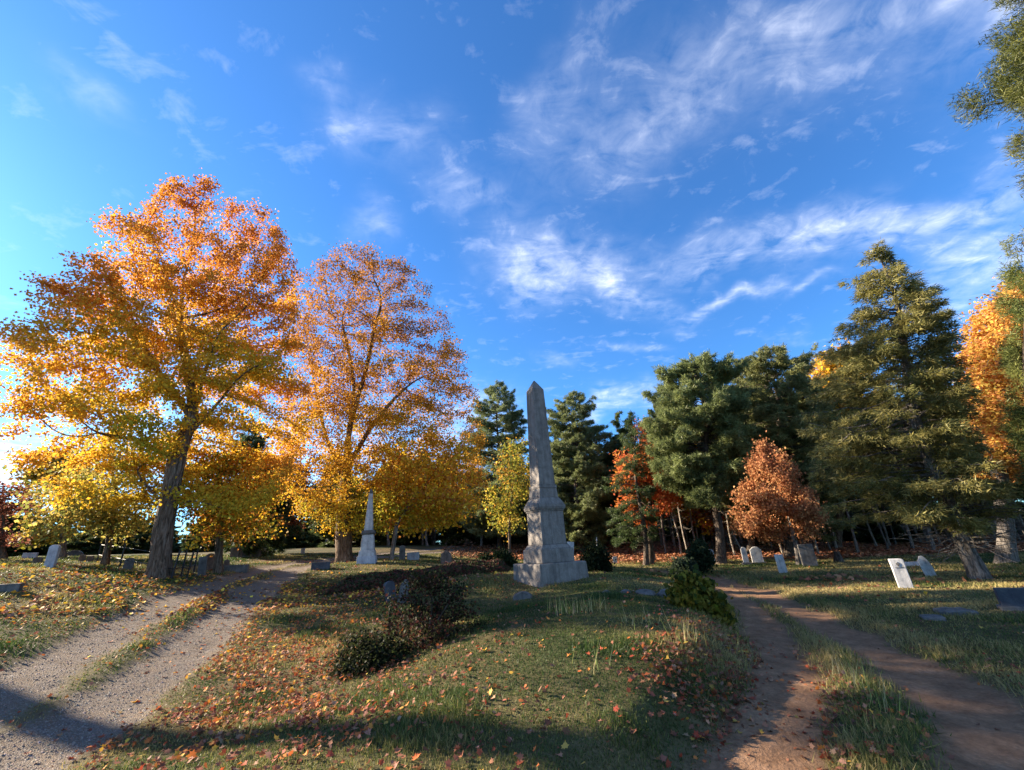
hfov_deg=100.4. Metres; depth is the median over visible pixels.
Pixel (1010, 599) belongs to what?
headstone
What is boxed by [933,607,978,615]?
gravestone
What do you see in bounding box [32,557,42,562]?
headstone
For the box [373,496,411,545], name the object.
conifer tree
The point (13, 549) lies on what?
conifer tree
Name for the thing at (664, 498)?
maple tree
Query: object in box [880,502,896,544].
conifer tree
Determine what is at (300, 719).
fallen leaves
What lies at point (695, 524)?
conifer tree
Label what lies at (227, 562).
headstone
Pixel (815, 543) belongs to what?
conifer tree
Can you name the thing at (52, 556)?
headstone
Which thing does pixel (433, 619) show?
shrub
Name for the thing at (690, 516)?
conifer tree
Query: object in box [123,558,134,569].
headstone
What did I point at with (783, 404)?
pine tree
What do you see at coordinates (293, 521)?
oak tree
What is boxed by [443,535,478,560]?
bare shrub
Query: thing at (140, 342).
maple tree
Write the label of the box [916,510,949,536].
conifer tree
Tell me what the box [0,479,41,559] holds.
tree
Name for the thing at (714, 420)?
pine tree
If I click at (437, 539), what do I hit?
conifer tree
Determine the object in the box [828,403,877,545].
conifer tree
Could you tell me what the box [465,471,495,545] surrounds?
conifer tree
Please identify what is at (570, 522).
conifer tree
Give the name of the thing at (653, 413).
conifer tree
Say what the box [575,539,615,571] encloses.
juniper shrub
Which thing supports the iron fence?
on the ground at (81, 671)
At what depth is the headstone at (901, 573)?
11.24 m
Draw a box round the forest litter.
[441,537,1023,581]
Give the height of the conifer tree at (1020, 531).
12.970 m
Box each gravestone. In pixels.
[0,583,23,591]
[513,591,532,600]
[919,614,946,620]
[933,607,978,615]
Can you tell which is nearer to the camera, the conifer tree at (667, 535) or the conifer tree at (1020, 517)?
the conifer tree at (1020, 517)
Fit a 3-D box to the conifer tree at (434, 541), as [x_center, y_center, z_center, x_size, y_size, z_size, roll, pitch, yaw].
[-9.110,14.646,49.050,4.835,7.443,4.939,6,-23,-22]
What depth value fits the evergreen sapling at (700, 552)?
16.94 m
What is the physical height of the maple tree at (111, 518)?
5.433 m
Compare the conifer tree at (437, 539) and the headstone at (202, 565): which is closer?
the headstone at (202, 565)
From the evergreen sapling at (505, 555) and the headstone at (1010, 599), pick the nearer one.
the headstone at (1010, 599)
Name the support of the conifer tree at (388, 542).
on the ground at (81, 671)
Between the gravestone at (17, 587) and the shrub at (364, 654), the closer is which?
the shrub at (364, 654)
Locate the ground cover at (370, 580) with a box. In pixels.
[313,558,510,596]
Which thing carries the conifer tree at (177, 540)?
on the ground at (81, 671)
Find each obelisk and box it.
[356,489,376,563]
[513,381,588,587]
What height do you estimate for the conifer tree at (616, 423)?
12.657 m
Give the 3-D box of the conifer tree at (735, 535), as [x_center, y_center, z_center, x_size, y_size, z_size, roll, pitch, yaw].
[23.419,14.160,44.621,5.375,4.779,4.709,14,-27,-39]
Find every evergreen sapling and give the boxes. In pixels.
[474,550,493,560]
[489,547,521,567]
[666,555,699,576]
[683,537,719,573]
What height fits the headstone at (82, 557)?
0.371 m
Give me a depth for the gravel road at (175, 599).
6.05 m
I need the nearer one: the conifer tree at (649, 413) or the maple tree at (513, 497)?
the maple tree at (513, 497)
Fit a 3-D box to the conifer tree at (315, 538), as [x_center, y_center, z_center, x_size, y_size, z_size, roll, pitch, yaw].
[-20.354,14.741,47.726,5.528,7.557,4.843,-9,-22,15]
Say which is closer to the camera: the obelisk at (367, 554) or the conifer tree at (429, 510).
the obelisk at (367, 554)
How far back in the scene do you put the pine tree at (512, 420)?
41.21 m
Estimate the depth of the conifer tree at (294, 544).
45.29 m
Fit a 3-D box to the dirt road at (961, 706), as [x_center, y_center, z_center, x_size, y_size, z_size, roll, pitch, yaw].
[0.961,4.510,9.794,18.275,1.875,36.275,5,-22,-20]
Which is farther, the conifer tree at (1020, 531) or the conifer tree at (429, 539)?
the conifer tree at (429, 539)
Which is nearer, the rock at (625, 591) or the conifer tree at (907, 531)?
the rock at (625, 591)
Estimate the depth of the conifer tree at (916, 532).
30.57 m
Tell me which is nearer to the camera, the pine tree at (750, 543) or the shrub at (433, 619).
the shrub at (433, 619)
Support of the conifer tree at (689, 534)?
on the ground at (81, 671)
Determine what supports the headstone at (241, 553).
on the ground at (81, 671)
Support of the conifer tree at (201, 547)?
on the ground at (81, 671)
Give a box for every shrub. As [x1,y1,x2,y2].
[320,624,418,679]
[367,562,493,655]
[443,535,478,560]
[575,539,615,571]
[663,562,739,629]
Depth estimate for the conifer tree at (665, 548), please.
31.88 m
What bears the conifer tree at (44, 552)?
on the ground at (81, 671)
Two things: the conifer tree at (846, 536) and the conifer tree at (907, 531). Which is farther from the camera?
the conifer tree at (846, 536)
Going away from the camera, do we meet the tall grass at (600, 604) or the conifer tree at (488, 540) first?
the tall grass at (600, 604)
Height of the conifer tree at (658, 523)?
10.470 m
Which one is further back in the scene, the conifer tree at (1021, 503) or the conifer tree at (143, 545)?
the conifer tree at (143, 545)
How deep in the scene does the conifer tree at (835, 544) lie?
29.60 m
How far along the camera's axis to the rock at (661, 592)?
8.71 m
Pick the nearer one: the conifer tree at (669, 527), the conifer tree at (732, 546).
the conifer tree at (732, 546)
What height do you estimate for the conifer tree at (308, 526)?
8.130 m
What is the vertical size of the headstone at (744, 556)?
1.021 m
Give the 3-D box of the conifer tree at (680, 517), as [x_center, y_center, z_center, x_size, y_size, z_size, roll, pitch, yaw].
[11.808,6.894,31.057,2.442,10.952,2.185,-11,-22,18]
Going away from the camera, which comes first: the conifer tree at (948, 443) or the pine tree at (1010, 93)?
the pine tree at (1010, 93)
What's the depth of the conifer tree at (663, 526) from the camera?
45.04 m
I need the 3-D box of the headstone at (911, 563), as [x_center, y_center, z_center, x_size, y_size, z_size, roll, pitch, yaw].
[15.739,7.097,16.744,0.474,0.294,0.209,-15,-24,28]
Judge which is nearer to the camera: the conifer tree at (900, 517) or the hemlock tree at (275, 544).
the hemlock tree at (275, 544)
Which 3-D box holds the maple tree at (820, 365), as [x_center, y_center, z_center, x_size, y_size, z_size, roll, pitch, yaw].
[24.991,4.173,31.681,6.686,15.235,6.422,-4,-21,0]
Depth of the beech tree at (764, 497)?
20.70 m
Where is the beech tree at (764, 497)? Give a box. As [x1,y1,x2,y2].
[725,430,832,564]
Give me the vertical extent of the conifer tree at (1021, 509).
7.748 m
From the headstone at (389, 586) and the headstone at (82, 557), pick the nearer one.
the headstone at (389, 586)
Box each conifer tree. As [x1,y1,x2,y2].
[0,497,35,556]
[10,528,66,555]
[66,520,139,554]
[111,515,150,553]
[130,520,178,551]
[172,525,183,552]
[180,511,224,552]
[264,525,307,549]
[296,486,319,547]
[303,486,334,547]
[311,476,376,547]
[313,462,336,546]
[315,450,342,541]
[373,447,410,545]
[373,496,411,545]
[399,518,430,544]
[410,464,441,545]
[413,450,434,544]
[421,529,436,544]
[425,515,446,544]
[429,523,442,544]
[438,489,485,545]
[439,477,474,544]
[462,524,495,544]
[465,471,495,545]
[483,473,505,543]
[502,503,527,543]
[566,517,586,532]
[609,411,642,539]
[612,501,654,542]
[640,417,673,553]
[641,431,670,545]
[647,407,675,546]
[649,399,685,549]
[653,512,679,540]
[654,493,685,553]
[658,417,687,551]
[660,508,672,541]
[662,511,666,540]
[664,504,712,541]
[674,506,689,545]
[682,469,704,538]
[692,508,699,538]
[696,440,714,541]
[700,396,740,555]
[721,509,730,546]
[723,511,746,540]
[742,518,782,545]
[766,414,818,553]
[794,364,868,552]
[809,486,837,548]
[816,509,860,541]
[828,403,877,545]
[832,399,888,548]
[848,397,924,548]
[848,502,906,534]
[849,497,914,543]
[875,400,947,548]
[876,505,890,545]
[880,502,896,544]
[882,388,941,543]
[883,497,905,534]
[890,387,951,542]
[899,501,940,536]
[901,524,922,542]
[910,355,988,545]
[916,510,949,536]
[971,421,1023,526]
[992,484,1023,531]
[1014,519,1023,534]
[1015,498,1023,525]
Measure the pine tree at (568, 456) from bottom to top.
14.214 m
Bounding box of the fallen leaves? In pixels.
[0,553,1023,769]
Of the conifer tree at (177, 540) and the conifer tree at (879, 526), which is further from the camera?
the conifer tree at (177, 540)
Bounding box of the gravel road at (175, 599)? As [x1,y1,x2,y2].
[0,546,477,769]
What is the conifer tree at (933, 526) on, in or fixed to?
on the ground at (81, 671)
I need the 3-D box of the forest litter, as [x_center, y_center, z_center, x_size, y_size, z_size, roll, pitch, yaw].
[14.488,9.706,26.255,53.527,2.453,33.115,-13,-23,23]
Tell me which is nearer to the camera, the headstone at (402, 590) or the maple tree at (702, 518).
the headstone at (402, 590)
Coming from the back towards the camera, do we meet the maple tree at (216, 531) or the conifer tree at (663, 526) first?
the conifer tree at (663, 526)
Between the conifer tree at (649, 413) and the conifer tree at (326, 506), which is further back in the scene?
the conifer tree at (326, 506)
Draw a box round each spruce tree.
[596,435,639,545]
[600,410,673,565]
[796,236,1023,578]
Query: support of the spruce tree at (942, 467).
on the ground at (81, 671)
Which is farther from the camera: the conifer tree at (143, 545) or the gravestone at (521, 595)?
the conifer tree at (143, 545)
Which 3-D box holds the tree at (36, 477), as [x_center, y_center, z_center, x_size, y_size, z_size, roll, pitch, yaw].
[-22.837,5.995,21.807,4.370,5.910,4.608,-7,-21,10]
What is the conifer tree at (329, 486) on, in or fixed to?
on the ground at (81, 671)
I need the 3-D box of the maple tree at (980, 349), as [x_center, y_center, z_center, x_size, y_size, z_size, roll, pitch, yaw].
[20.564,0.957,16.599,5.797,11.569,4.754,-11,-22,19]
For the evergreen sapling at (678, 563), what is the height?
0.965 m
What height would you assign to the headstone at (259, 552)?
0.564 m
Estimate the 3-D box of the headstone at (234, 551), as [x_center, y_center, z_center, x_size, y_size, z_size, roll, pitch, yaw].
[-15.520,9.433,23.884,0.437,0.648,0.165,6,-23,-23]
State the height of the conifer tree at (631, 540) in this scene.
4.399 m
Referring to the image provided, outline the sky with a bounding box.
[0,0,1023,542]
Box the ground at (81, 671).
[0,534,1023,769]
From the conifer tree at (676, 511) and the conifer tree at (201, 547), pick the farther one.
the conifer tree at (201, 547)
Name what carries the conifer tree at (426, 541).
on the ground at (81, 671)
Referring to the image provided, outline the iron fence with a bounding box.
[96,541,198,577]
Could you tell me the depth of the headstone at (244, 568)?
16.84 m
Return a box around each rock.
[621,589,630,593]
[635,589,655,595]
[656,589,669,596]
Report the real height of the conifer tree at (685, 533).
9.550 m
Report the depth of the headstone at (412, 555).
22.60 m
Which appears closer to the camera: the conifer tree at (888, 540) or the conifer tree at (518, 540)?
the conifer tree at (888, 540)
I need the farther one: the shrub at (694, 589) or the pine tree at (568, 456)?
the pine tree at (568, 456)
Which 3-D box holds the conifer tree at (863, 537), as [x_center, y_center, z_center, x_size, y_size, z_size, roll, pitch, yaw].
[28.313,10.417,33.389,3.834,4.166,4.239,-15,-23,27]
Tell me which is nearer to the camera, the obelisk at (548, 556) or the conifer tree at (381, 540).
the obelisk at (548, 556)
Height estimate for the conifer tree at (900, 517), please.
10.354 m
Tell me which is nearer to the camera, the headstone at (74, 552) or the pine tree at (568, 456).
the headstone at (74, 552)
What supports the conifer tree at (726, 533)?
on the ground at (81, 671)
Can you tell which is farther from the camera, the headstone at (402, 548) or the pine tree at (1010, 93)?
the headstone at (402, 548)
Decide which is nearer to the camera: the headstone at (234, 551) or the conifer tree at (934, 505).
the headstone at (234, 551)
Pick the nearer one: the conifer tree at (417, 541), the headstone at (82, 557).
the headstone at (82, 557)
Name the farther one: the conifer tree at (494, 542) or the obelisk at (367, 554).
the conifer tree at (494, 542)
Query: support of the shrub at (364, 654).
on the ground at (81, 671)
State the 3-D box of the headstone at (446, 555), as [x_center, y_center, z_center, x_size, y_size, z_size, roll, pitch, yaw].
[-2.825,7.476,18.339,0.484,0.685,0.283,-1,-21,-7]
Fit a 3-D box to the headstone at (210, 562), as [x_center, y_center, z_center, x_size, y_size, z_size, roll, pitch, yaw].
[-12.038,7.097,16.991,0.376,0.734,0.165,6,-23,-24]
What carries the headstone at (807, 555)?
on the ground at (81, 671)
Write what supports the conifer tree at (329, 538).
on the ground at (81, 671)
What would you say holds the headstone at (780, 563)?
on the ground at (81, 671)
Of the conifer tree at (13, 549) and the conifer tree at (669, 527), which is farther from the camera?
the conifer tree at (669, 527)
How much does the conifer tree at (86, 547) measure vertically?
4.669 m
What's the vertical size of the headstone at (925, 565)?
0.734 m
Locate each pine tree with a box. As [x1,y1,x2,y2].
[450,379,529,548]
[546,391,626,550]
[637,348,761,563]
[718,355,793,553]
[721,342,860,557]
[944,0,1023,200]
[968,225,1023,517]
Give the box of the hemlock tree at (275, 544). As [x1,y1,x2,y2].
[210,427,306,556]
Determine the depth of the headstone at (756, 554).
22.52 m
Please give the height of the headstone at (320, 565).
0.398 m
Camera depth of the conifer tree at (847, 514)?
26.87 m
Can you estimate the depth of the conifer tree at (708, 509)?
32.35 m
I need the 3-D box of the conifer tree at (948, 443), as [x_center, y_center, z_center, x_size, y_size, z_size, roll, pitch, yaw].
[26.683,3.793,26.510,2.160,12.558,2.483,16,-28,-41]
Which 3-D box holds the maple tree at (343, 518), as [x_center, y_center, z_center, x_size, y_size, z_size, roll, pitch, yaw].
[-7.335,0.398,24.693,12.109,18.679,8.864,-4,-21,0]
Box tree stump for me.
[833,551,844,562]
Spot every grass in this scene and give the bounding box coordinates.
[547,588,909,718]
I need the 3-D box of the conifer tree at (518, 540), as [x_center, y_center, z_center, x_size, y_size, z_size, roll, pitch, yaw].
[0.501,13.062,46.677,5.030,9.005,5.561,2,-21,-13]
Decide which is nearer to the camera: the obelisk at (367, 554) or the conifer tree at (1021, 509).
the obelisk at (367, 554)
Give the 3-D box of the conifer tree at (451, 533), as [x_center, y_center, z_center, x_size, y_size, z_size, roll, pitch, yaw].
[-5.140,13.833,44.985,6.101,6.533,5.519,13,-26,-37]
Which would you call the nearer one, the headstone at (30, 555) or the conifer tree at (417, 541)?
the headstone at (30, 555)
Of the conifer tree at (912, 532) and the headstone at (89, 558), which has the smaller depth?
the headstone at (89, 558)
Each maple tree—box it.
[0,167,320,578]
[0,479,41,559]
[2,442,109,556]
[3,429,177,565]
[151,432,300,573]
[264,238,490,562]
[360,428,484,559]
[477,436,529,552]
[609,415,683,563]
[671,431,740,548]
[808,338,889,546]
[940,270,1023,563]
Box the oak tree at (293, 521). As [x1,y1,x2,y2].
[252,440,328,549]
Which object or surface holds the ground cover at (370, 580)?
on the ground at (81, 671)
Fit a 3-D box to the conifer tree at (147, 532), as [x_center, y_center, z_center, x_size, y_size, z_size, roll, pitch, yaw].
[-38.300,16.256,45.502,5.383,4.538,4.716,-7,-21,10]
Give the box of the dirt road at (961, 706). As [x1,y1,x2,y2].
[255,560,1023,769]
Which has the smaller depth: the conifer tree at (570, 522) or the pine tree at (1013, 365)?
the pine tree at (1013, 365)
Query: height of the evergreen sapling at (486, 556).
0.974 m
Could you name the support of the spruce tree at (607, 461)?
on the ground at (81, 671)
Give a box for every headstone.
[22,552,38,557]
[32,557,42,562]
[44,545,60,567]
[67,550,83,555]
[78,555,86,560]
[86,556,93,560]
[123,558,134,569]
[197,556,207,575]
[206,553,213,569]
[223,559,229,566]
[224,564,249,572]
[230,547,239,556]
[239,548,245,556]
[254,549,261,556]
[311,561,330,569]
[383,581,396,601]
[397,579,408,602]
[399,545,405,559]
[407,552,418,559]
[441,551,451,563]
[740,547,750,564]
[750,547,765,563]
[774,554,787,572]
[797,544,818,565]
[888,559,913,587]
[904,562,919,565]
[917,556,936,575]
[993,588,1023,610]
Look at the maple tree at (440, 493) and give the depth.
21.18 m
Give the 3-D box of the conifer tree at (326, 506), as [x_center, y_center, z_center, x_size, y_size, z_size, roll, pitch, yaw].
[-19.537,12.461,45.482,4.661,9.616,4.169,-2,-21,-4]
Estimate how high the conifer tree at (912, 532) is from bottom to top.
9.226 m
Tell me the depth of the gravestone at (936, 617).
7.56 m
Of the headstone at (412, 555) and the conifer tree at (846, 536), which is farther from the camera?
the conifer tree at (846, 536)
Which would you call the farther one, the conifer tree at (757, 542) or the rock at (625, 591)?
the conifer tree at (757, 542)
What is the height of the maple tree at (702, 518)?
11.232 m
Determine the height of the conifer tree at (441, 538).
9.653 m
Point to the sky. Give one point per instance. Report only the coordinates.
(595, 195)
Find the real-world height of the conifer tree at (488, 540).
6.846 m
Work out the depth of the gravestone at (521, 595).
9.77 m
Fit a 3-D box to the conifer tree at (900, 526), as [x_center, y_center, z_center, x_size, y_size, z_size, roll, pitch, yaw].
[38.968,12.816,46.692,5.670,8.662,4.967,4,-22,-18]
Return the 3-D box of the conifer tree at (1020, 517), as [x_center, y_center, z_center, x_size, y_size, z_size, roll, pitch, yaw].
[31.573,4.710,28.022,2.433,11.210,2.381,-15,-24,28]
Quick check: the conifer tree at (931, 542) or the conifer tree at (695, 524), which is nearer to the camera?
the conifer tree at (931, 542)

